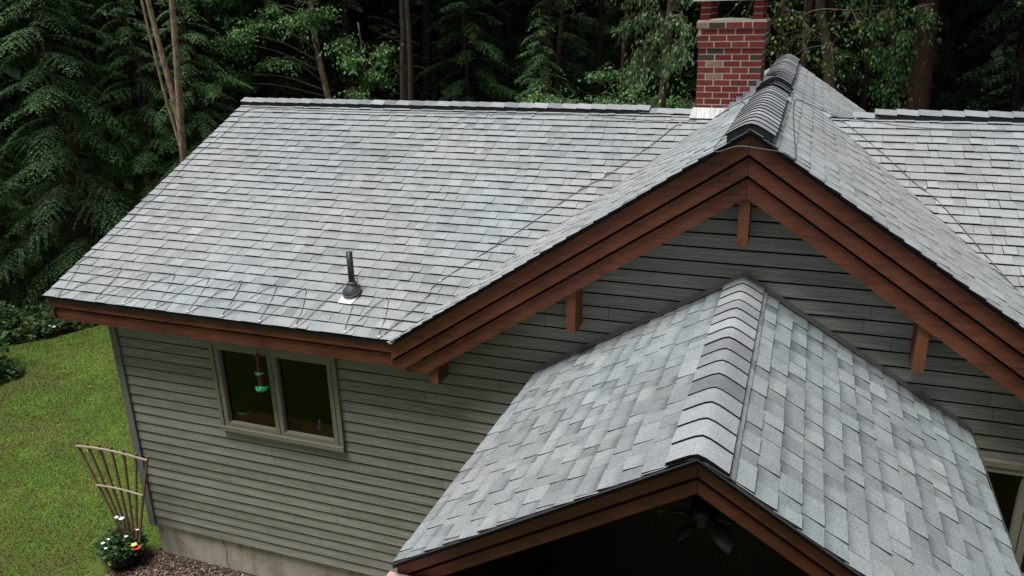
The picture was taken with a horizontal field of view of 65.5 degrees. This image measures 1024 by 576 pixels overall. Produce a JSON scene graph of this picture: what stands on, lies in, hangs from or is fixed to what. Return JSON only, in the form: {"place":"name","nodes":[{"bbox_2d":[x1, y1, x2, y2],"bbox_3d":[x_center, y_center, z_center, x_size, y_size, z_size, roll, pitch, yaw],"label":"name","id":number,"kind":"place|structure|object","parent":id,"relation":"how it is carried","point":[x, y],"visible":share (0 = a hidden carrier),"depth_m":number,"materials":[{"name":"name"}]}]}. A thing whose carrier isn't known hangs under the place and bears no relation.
{"place":"outdoors","nodes":[
{"label":"outdoors","id":0,"kind":"place"},
{"bbox_2d":[0,325,162,575],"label":"lawn","id":1,"kind":"structure","parent":0,"point":[101,567],"depth_m":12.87,"materials":[{"name":"green plant"}]},
{"bbox_2d":[8,335,107,575],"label":"fallen leaves","id":2,"kind":"object","parent":1,"relation":"on","point":[83,451],"visible":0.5,"depth_m":13.17,"materials":[{"name":"brown plant"}]},
{"bbox_2d":[101,547,256,575],"bbox_3d":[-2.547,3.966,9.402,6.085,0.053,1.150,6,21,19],"label":"mulch","id":3,"kind":"object","parent":1,"relation":"on","point":[154,569],"visible":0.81,"depth_m":10.38,"materials":[{"name":"brown wood"}]},
{"bbox_2d":[93,511,148,570],"bbox_3d":[-5.141,3.295,10.459,0.673,0.711,0.717,-12,22,-27],"label":"planter","id":4,"kind":"object","parent":3,"relation":"on","point":[115,551],"visible":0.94,"depth_m":10.35,"materials":[{"name":"black plastic"}]},
{"bbox_2d":[75,441,148,541],"bbox_3d":[-5.034,2.716,10.271,1.184,1.529,0.049,6,21,19],"label":"trellis","id":5,"kind":"object","parent":4,"relation":"in","point":[111,486],"visible":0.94,"depth_m":10.24,"materials":[{"name":"brown wood"}]},
{"bbox_2d":[0,150,165,345],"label":"forest ground","id":6,"kind":"structure","parent":0,"point":[65,331],"depth_m":25.26,"materials":[{"name":"green plant"}]},
{"bbox_2d":[0,320,13,335],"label":"bed plant","id":7,"kind":"object","parent":6,"relation":"on","point":[5,327],"visible":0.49,"depth_m":18.02,"materials":[{"name":"green plant"}]},
{"bbox_2d":[0,331,25,383],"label":"shrub","id":8,"kind":"object","parent":6,"relation":"on","point":[7,363],"visible":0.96,"depth_m":16.07,"materials":[{"name":"green plant"}]},
{"bbox_2d":[0,261,28,314],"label":"hemlock","id":9,"kind":"object","parent":6,"relation":"on","point":[7,285],"visible":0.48,"depth_m":19.61,"materials":[{"name":"green plant"}]},
{"bbox_2d":[0,121,45,171],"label":"hemlock","id":10,"kind":"object","parent":6,"relation":"on","point":[20,153],"visible":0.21,"depth_m":26.76,"materials":[{"name":"green plant"}]},
{"bbox_2d":[0,75,46,202],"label":"hemlock","id":11,"kind":"object","parent":6,"relation":"on","point":[18,153],"visible":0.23,"depth_m":28.68,"materials":[{"name":"green plant"}]},
{"bbox_2d":[0,151,52,298],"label":"hemlock","id":12,"kind":"object","parent":6,"relation":"on","point":[9,242],"visible":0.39,"depth_m":21.07,"materials":[{"name":"green plant"}]},
{"bbox_2d":[0,144,57,315],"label":"hemlock","id":13,"kind":"object","parent":6,"relation":"on","point":[16,285],"visible":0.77,"depth_m":19.61,"materials":[{"name":"green plant"}]},
{"bbox_2d":[17,300,52,321],"bbox_3d":[-11.269,0.547,19.048,1.146,0.567,1.115,-13,23,-30],"label":"bed plant","id":14,"kind":"object","parent":6,"relation":"on","point":[31,306],"visible":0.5,"depth_m":18.95,"materials":[{"name":"green plant"}]},
{"bbox_2d":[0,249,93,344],"bbox_3d":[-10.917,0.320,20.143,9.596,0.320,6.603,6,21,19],"label":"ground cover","id":15,"kind":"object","parent":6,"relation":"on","point":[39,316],"visible":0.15,"depth_m":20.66,"materials":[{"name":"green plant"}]},
{"bbox_2d":[0,300,21,327],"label":"broadleaf plant","id":16,"kind":"object","parent":15,"relation":"on","point":[11,311],"visible":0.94,"depth_m":18.13,"materials":[{"name":"green plant"}]},
{"bbox_2d":[0,316,43,342],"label":"bed plant","id":17,"kind":"object","parent":15,"relation":"on","point":[28,321],"visible":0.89,"depth_m":18.00,"materials":[{"name":"green plant"}]},
{"bbox_2d":[0,0,103,275],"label":"hemlock","id":18,"kind":"object","parent":6,"relation":"on","point":[1,194],"visible":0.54,"depth_m":22.36,"materials":[{"name":"green plant"}]},
{"bbox_2d":[33,310,71,335],"bbox_3d":[-10.579,0.800,18.321,0.902,0.546,0.879,6,21,19],"label":"bed plant","id":19,"kind":"object","parent":6,"relation":"on","point":[48,320],"visible":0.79,"depth_m":18.16,"materials":[{"name":"green plant"}]},
{"bbox_2d":[0,0,125,253],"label":"hemlock","id":20,"kind":"object","parent":6,"relation":"on","point":[8,132],"visible":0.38,"depth_m":24.04,"materials":[{"name":"green plant"}]},
{"bbox_2d":[0,0,132,206],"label":"hemlock","id":21,"kind":"object","parent":6,"relation":"on","point":[26,96],"visible":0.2,"depth_m":29.95,"materials":[{"name":"green plant"}]},
{"bbox_2d":[53,319,85,328],"bbox_3d":[-10.274,0.643,18.733,1.102,0.552,1.083,6,21,19],"label":"bed plant","id":22,"kind":"object","parent":6,"relation":"on","point":[74,323],"visible":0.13,"depth_m":18.41,"materials":[{"name":"green plant"}]},
{"bbox_2d":[0,0,156,283],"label":"hemlock","id":23,"kind":"object","parent":6,"relation":"on","point":[49,40],"visible":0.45,"depth_m":22.24,"materials":[{"name":"green plant"}]},
{"bbox_2d":[0,0,158,309],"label":"hemlock","id":24,"kind":"object","parent":6,"relation":"on","point":[86,224],"visible":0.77,"depth_m":19.40,"materials":[{"name":"green plant"}]},
{"bbox_2d":[0,0,161,229],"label":"hemlock","id":25,"kind":"object","parent":6,"relation":"on","point":[52,114],"visible":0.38,"depth_m":22.32,"materials":[{"name":"green plant"}]},
{"bbox_2d":[32,0,201,214],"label":"hemlock","id":26,"kind":"object","parent":6,"relation":"on","point":[91,52],"visible":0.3,"depth_m":27.44,"materials":[{"name":"green plant"}]},
{"bbox_2d":[30,0,212,224],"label":"hemlock","id":27,"kind":"object","parent":6,"relation":"on","point":[115,29],"visible":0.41,"depth_m":23.81,"materials":[{"name":"green plant"}]},
{"bbox_2d":[86,0,189,228],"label":"hemlock","id":28,"kind":"object","parent":6,"relation":"on","point":[149,150],"visible":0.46,"depth_m":20.31,"materials":[{"name":"green plant"}]},
{"bbox_2d":[140,0,187,162],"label":"twin trunk tree","id":29,"kind":"object","parent":6,"relation":"on","point":[176,96],"visible":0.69,"depth_m":18.14,"materials":[{"name":"beige plant"}]},
{"bbox_2d":[70,0,274,173],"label":"hemlock","id":30,"kind":"object","parent":6,"relation":"on","point":[200,103],"visible":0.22,"depth_m":24.58,"materials":[{"name":"green plant"}]},
{"bbox_2d":[103,0,248,180],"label":"hemlock","id":31,"kind":"object","parent":6,"relation":"on","point":[159,105],"visible":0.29,"depth_m":29.21,"materials":[{"name":"green plant"}]},
{"bbox_2d":[127,0,248,167],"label":"hemlock","id":32,"kind":"object","parent":6,"relation":"on","point":[194,111],"visible":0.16,"depth_m":33.27,"materials":[{"name":"green plant"}]},
{"bbox_2d":[131,0,252,210],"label":"hemlock","id":33,"kind":"object","parent":6,"relation":"on","point":[188,104],"visible":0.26,"depth_m":20.29,"materials":[{"name":"green plant"}]},
{"bbox_2d":[82,0,328,152],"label":"hemlock","id":34,"kind":"object","parent":6,"relation":"on","point":[208,23],"visible":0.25,"depth_m":23.65,"materials":[{"name":"green plant"}]},
{"bbox_2d":[151,0,333,97],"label":"hemlock","id":35,"kind":"object","parent":6,"relation":"on","point":[269,89],"visible":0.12,"depth_m":35.17,"materials":[{"name":"green plant"}]},
{"bbox_2d":[183,0,344,105],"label":"maple tree","id":36,"kind":"object","parent":6,"relation":"on","point":[303,24],"visible":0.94,"depth_m":21.44,"materials":[{"name":"green plant"}]},
{"bbox_2d":[166,0,361,103],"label":"hemlock","id":37,"kind":"object","parent":6,"relation":"on","point":[278,94],"visible":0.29,"depth_m":28.12,"materials":[{"name":"green plant"}]},
{"bbox_2d":[215,0,342,106],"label":"hemlock","id":38,"kind":"object","parent":6,"relation":"on","point":[282,72],"visible":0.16,"depth_m":29.07,"materials":[{"name":"green plant"}]},
{"bbox_2d":[209,0,378,98],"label":"hemlock","id":39,"kind":"object","parent":6,"relation":"on","point":[329,71],"visible":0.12,"depth_m":31.75,"materials":[{"name":"green plant"}]},
{"bbox_2d":[229,0,366,98],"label":"hemlock","id":40,"kind":"object","parent":6,"relation":"on","point":[298,55],"visible":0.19,"depth_m":24.63,"materials":[{"name":"green plant"}]},
{"bbox_2d":[221,0,399,99],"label":"hemlock","id":41,"kind":"object","parent":6,"relation":"on","point":[354,76],"visible":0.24,"depth_m":28.83,"materials":[{"name":"green plant"}]},
{"bbox_2d":[263,0,376,99],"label":"hemlock","id":42,"kind":"object","parent":6,"relation":"on","point":[311,41],"visible":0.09,"depth_m":36.12,"materials":[{"name":"green plant"}]},
{"bbox_2d":[222,0,461,99],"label":"hemlock","id":43,"kind":"object","parent":6,"relation":"on","point":[345,27],"visible":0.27,"depth_m":23.39,"materials":[{"name":"green plant"}]},
{"bbox_2d":[319,22,403,99],"bbox_3d":[-3.733,-3.516,21.434,2.146,6.904,1.608,-1,20,2],"label":"maple tree","id":44,"kind":"object","parent":6,"relation":"on","point":[355,58],"visible":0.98,"depth_m":20.54,"materials":[{"name":"green plant"}]},
{"bbox_2d":[396,1,409,100],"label":"bare trunk","id":45,"kind":"object","parent":6,"relation":"on","point":[406,63],"visible":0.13,"depth_m":22.99,"materials":[{"name":"brown plant"}]},
{"bbox_2d":[374,0,446,100],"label":"dead tree","id":46,"kind":"object","parent":6,"relation":"on","point":[402,59],"visible":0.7,"depth_m":22.13,"materials":[{"name":"brown wood"}]},
{"bbox_2d":[382,0,438,100],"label":"bare trunk","id":47,"kind":"object","parent":6,"relation":"on","point":[410,86],"visible":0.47,"depth_m":19.08,"materials":[{"name":"brown plant"}]},
{"bbox_2d":[361,0,462,100],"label":"hemlock","id":48,"kind":"object","parent":6,"relation":"on","point":[415,27],"visible":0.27,"depth_m":34.92,"materials":[{"name":"green plant"}]},
{"bbox_2d":[354,0,470,99],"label":"hemlock","id":49,"kind":"object","parent":6,"relation":"on","point":[387,18],"visible":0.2,"depth_m":29.93,"materials":[{"name":"green plant"}]},
{"bbox_2d":[380,0,487,100],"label":"hemlock","id":50,"kind":"object","parent":6,"relation":"on","point":[426,48],"visible":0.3,"depth_m":24.91,"materials":[{"name":"green plant"}]},
{"bbox_2d":[394,0,522,101],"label":"hemlock","id":51,"kind":"object","parent":6,"relation":"on","point":[467,45],"visible":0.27,"depth_m":33.19,"materials":[{"name":"green plant"}]},
{"bbox_2d":[414,0,521,102],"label":"hemlock","id":52,"kind":"object","parent":6,"relation":"on","point":[465,54],"visible":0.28,"depth_m":23.02,"materials":[{"name":"green plant"}]},
{"bbox_2d":[421,0,538,101],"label":"hemlock","id":53,"kind":"object","parent":6,"relation":"on","point":[482,27],"visible":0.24,"depth_m":28.04,"materials":[{"name":"green plant"}]},
{"bbox_2d":[440,0,551,101],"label":"hemlock","id":54,"kind":"object","parent":6,"relation":"on","point":[495,71],"visible":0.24,"depth_m":35.91,"materials":[{"name":"green plant"}]},
{"bbox_2d":[431,0,572,102],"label":"hemlock","id":55,"kind":"object","parent":6,"relation":"on","point":[512,55],"visible":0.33,"depth_m":27.60,"materials":[{"name":"green plant"}]},
{"bbox_2d":[0,0,1023,188],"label":"woodland","id":56,"kind":"object","parent":6,"relation":"on","point":[370,35],"visible":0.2,"depth_m":38.22,"materials":[{"name":"green plant"}]},
{"bbox_2d":[43,0,1023,575],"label":"house","id":57,"kind":"structure","parent":6,"relation":"on","point":[809,360],"depth_m":7.85,"materials":[{"name":"grey plastic"}]},
{"bbox_2d":[77,108,255,263],"bbox_3d":[-4.607,-1.513,10.884,0.134,1.461,3.400,7,21,23],"label":"heat cable","id":58,"kind":"object","parent":57,"relation":"attached to","point":[166,186],"visible":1,"depth_m":10.73,"materials":[{"name":"white paint"}]},
{"bbox_2d":[58,264,388,338],"bbox_3d":[-3.245,0.014,8.844,4.432,0.333,0.771,6,21,19],"label":"heat cable","id":59,"kind":"object","parent":57,"relation":"attached to","point":[260,321],"visible":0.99,"depth_m":8.71,"materials":[{"name":"white paint"}]},
{"bbox_2d":[236,406,251,415],"bbox_3d":[-3.219,1.489,9.571,0.188,0.065,0.188,6,21,19],"label":"bowl","id":60,"kind":"object","parent":57,"relation":"on","point":[243,410],"visible":1,"depth_m":9.54,"materials":[{"name":"grey ceramic"}]},
{"bbox_2d":[255,348,268,391],"bbox_3d":[-2.815,0.826,8.833,0.143,0.695,0.143,6,21,19],"label":"bird feeder","id":61,"kind":"object","parent":57,"relation":"hanging from","point":[262,386],"visible":0.99,"depth_m":8.86,"materials":[{"name":"plastic"}]},
{"bbox_2d":[207,340,346,452],"bbox_3d":[-2.669,1.208,9.055,1.688,1.171,0.116,6,21,19],"label":"window","id":62,"kind":"structure","parent":57,"relation":"in","point":[280,432],"depth_m":9.04,"materials":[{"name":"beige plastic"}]},
{"bbox_2d":[256,108,690,120],"bbox_3d":[-0.796,-2.406,10.982,6.584,0.046,0.096,6,21,19],"label":"heat cable","id":63,"kind":"object","parent":57,"relation":"attached to","point":[491,114],"visible":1,"depth_m":10.70,"materials":[{"name":"white paint"}]},
{"bbox_2d":[384,123,681,334],"bbox_3d":[0.367,-0.813,8.945,4.374,1.614,0.196,-16,24,-36],"label":"heat cable","id":64,"kind":"object","parent":57,"relation":"on","point":[439,280],"visible":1,"depth_m":8.79,"materials":[{"name":"white paint"}]},
{"bbox_2d":[657,494,738,554],"bbox_3d":[1.173,1.148,4.908,0.532,0.793,0.538,6,21,19],"label":"hanging fan","id":65,"kind":"object","parent":57,"relation":"hanging from","point":[701,514],"visible":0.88,"depth_m":4.92},
{"bbox_2d":[713,99,836,159],"bbox_3d":[2.645,-1.558,7.776,1.156,0.320,4.071,6,21,19],"label":"heat cable","id":66,"kind":"object","parent":57,"relation":"attached to","point":[768,149],"visible":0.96,"depth_m":6.48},
{"bbox_2d":[834,117,996,129],"bbox_3d":[6.114,-1.712,8.528,5.253,0.088,0.157,6,21,21],"label":"heat cable","id":67,"kind":"object","parent":57,"relation":"attached to","point":[914,126],"visible":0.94,"depth_m":9.04,"materials":[{"name":"white paint"}]},
{"bbox_2d":[840,120,1020,292],"bbox_3d":[4.306,-0.712,7.890,0.144,1.409,3.802,-5,20,-10],"label":"heat cable","id":68,"kind":"object","parent":57,"relation":"attached to","point":[941,204],"visible":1,"depth_m":7.95,"materials":[{"name":"white paint"}]},
{"bbox_2d":[980,457,1023,575],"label":"window","id":69,"kind":"structure","parent":57,"relation":"in","point":[1016,526],"depth_m":6.59,"materials":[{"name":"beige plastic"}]},
{"bbox_2d":[513,9,572,103],"bbox_3d":[0.782,-3.473,20.942,3.272,7.302,3.328,0,20,4],"label":"hemlock","id":70,"kind":"object","parent":6,"relation":"on","point":[539,64],"visible":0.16,"depth_m":20.11,"materials":[{"name":"green plant"}]},
{"bbox_2d":[494,0,608,101],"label":"hemlock","id":71,"kind":"object","parent":6,"relation":"on","point":[548,11],"visible":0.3,"depth_m":23.33,"materials":[{"name":"green plant"}]},
{"bbox_2d":[491,0,618,103],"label":"hemlock","id":72,"kind":"object","parent":6,"relation":"on","point":[559,57],"visible":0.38,"depth_m":31.54,"materials":[{"name":"green plant"}]},
{"bbox_2d":[578,0,620,103],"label":"bare trunk","id":73,"kind":"object","parent":6,"relation":"on","point":[600,38],"visible":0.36,"depth_m":24.52,"materials":[{"name":"brown plant"}]},
{"bbox_2d":[537,0,666,103],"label":"hemlock","id":74,"kind":"object","parent":6,"relation":"on","point":[594,32],"visible":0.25,"depth_m":33.94,"materials":[{"name":"green plant"}]},
{"bbox_2d":[584,0,620,102],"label":"bare trunk","id":75,"kind":"object","parent":6,"relation":"on","point":[601,88],"visible":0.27,"depth_m":25.20,"materials":[{"name":"brown plant"}]},
{"bbox_2d":[520,62,695,108],"bbox_3d":[2.398,-2.021,18.167,4.813,6.014,2.254,6,21,19],"label":"understory tree","id":76,"kind":"object","parent":6,"relation":"on","point":[598,75],"visible":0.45,"depth_m":17.45,"materials":[{"name":"green plant"}]},
{"bbox_2d":[553,0,689,108],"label":"hemlock","id":77,"kind":"object","parent":6,"relation":"on","point":[628,54],"visible":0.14,"depth_m":24.84,"materials":[{"name":"green plant"}]},
{"bbox_2d":[553,0,694,107],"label":"hemlock","id":78,"kind":"object","parent":6,"relation":"on","point":[653,83],"visible":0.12,"depth_m":32.98,"materials":[{"name":"green plant"}]},
{"bbox_2d":[619,0,629,104],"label":"bare trunk","id":79,"kind":"object","parent":6,"relation":"on","point":[624,47],"visible":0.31,"depth_m":20.86,"materials":[{"name":"brown plant"}]},
{"bbox_2d":[581,0,698,104],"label":"hemlock","id":80,"kind":"object","parent":6,"relation":"on","point":[640,46],"visible":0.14,"depth_m":26.36,"materials":[{"name":"green plant"}]},
{"bbox_2d":[610,0,719,107],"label":"beech tree","id":81,"kind":"object","parent":6,"relation":"on","point":[667,60],"visible":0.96,"depth_m":14.56,"materials":[{"name":"green plant"}]},
{"bbox_2d":[633,1,699,108],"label":"hemlock","id":82,"kind":"object","parent":6,"relation":"on","point":[673,42],"visible":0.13,"depth_m":34.68,"materials":[{"name":"green plant"}]},
{"bbox_2d":[605,0,792,100],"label":"hemlock","id":83,"kind":"object","parent":6,"relation":"on","point":[620,3],"visible":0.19,"depth_m":25.77,"materials":[{"name":"green plant"}]},
{"bbox_2d":[668,0,751,88],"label":"hemlock","id":84,"kind":"object","parent":6,"relation":"on","point":[722,7],"visible":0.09,"depth_m":35.02,"materials":[{"name":"green plant"}]},
{"bbox_2d":[676,0,774,100],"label":"hemlock","id":85,"kind":"object","parent":6,"relation":"on","point":[718,16],"visible":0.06,"depth_m":22.37,"materials":[{"name":"green plant"}]},
{"bbox_2d":[676,0,826,60],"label":"hemlock","id":86,"kind":"object","parent":6,"relation":"on","point":[698,7],"visible":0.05,"depth_m":30.02,"materials":[{"name":"green plant"}]},
{"bbox_2d":[789,0,814,69],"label":"bare trunk","id":87,"kind":"object","parent":6,"relation":"on","point":[810,8],"visible":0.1,"depth_m":20.36,"materials":[{"name":"brown plant"}]},
{"bbox_2d":[786,0,834,88],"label":"dark tree","id":88,"kind":"object","parent":6,"relation":"on","point":[824,30],"visible":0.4,"depth_m":20.20,"materials":[{"name":"brown plant"}]},
{"bbox_2d":[723,0,909,94],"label":"beech tree","id":89,"kind":"object","parent":6,"relation":"on","point":[779,20],"visible":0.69,"depth_m":15.70,"materials":[{"name":"green plant"}]},
{"bbox_2d":[745,0,891,112],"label":"hemlock","id":90,"kind":"object","parent":6,"relation":"on","point":[841,35],"visible":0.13,"depth_m":28.42,"materials":[{"name":"green plant"}]},
{"bbox_2d":[802,0,843,68],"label":"bare trunk","id":91,"kind":"object","parent":6,"relation":"on","point":[804,29],"visible":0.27,"depth_m":19.74,"materials":[{"name":"brown plant"}]},
{"bbox_2d":[766,0,890,108],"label":"hemlock","id":92,"kind":"object","parent":6,"relation":"on","point":[821,75],"visible":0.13,"depth_m":26.94,"materials":[{"name":"green plant"}]},
{"bbox_2d":[766,0,905,108],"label":"hemlock","id":93,"kind":"object","parent":6,"relation":"on","point":[831,5],"visible":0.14,"depth_m":21.50,"materials":[{"name":"green plant"}]},
{"bbox_2d":[808,0,906,108],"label":"hemlock","id":94,"kind":"object","parent":6,"relation":"on","point":[850,95],"visible":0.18,"depth_m":34.20,"materials":[{"name":"green plant"}]},
{"bbox_2d":[859,0,873,111],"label":"bare trunk","id":95,"kind":"object","parent":6,"relation":"on","point":[863,96],"visible":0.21,"depth_m":21.86,"materials":[{"name":"brown plant"}]},
{"bbox_2d":[834,0,942,112],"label":"beech tree","id":96,"kind":"object","parent":6,"relation":"on","point":[890,66],"visible":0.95,"depth_m":16.39,"materials":[{"name":"green plant"}]},
{"bbox_2d":[856,0,984,112],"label":"hemlock","id":97,"kind":"object","parent":6,"relation":"on","point":[911,23],"visible":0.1,"depth_m":33.33,"materials":[{"name":"green plant"}]},
{"bbox_2d":[905,0,945,109],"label":"pine tree","id":98,"kind":"object","parent":6,"relation":"on","point":[921,90],"visible":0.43,"depth_m":20.43,"materials":[{"name":"brown plant"}]},
{"bbox_2d":[837,0,1016,110],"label":"hemlock","id":99,"kind":"object","parent":6,"relation":"on","point":[943,57],"visible":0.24,"depth_m":23.04,"materials":[{"name":"green plant"}]},
{"bbox_2d":[866,0,1018,110],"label":"hemlock","id":100,"kind":"object","parent":6,"relation":"on","point":[957,10],"visible":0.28,"depth_m":26.74,"materials":[{"name":"green plant"}]},
{"bbox_2d":[884,0,1019,110],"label":"hemlock","id":101,"kind":"object","parent":6,"relation":"on","point":[940,13],"visible":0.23,"depth_m":25.12,"materials":[{"name":"green plant"}]},
{"bbox_2d":[929,0,1023,109],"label":"hemlock","id":102,"kind":"object","parent":6,"relation":"on","point":[1022,96],"visible":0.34,"depth_m":22.93,"materials":[{"name":"green plant"}]},
{"bbox_2d":[930,0,1023,111],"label":"hemlock","id":103,"kind":"object","parent":6,"relation":"on","point":[1016,103],"visible":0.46,"depth_m":21.99,"materials":[{"name":"green plant"}]},
{"bbox_2d":[952,0,1023,110],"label":"hemlock","id":104,"kind":"object","parent":6,"relation":"on","point":[1003,92],"visible":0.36,"depth_m":26.16,"materials":[{"name":"green plant"}]},
{"bbox_2d":[962,0,1023,110],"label":"hemlock","id":105,"kind":"object","parent":6,"relation":"on","point":[991,92],"visible":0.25,"depth_m":32.22,"materials":[{"name":"green plant"}]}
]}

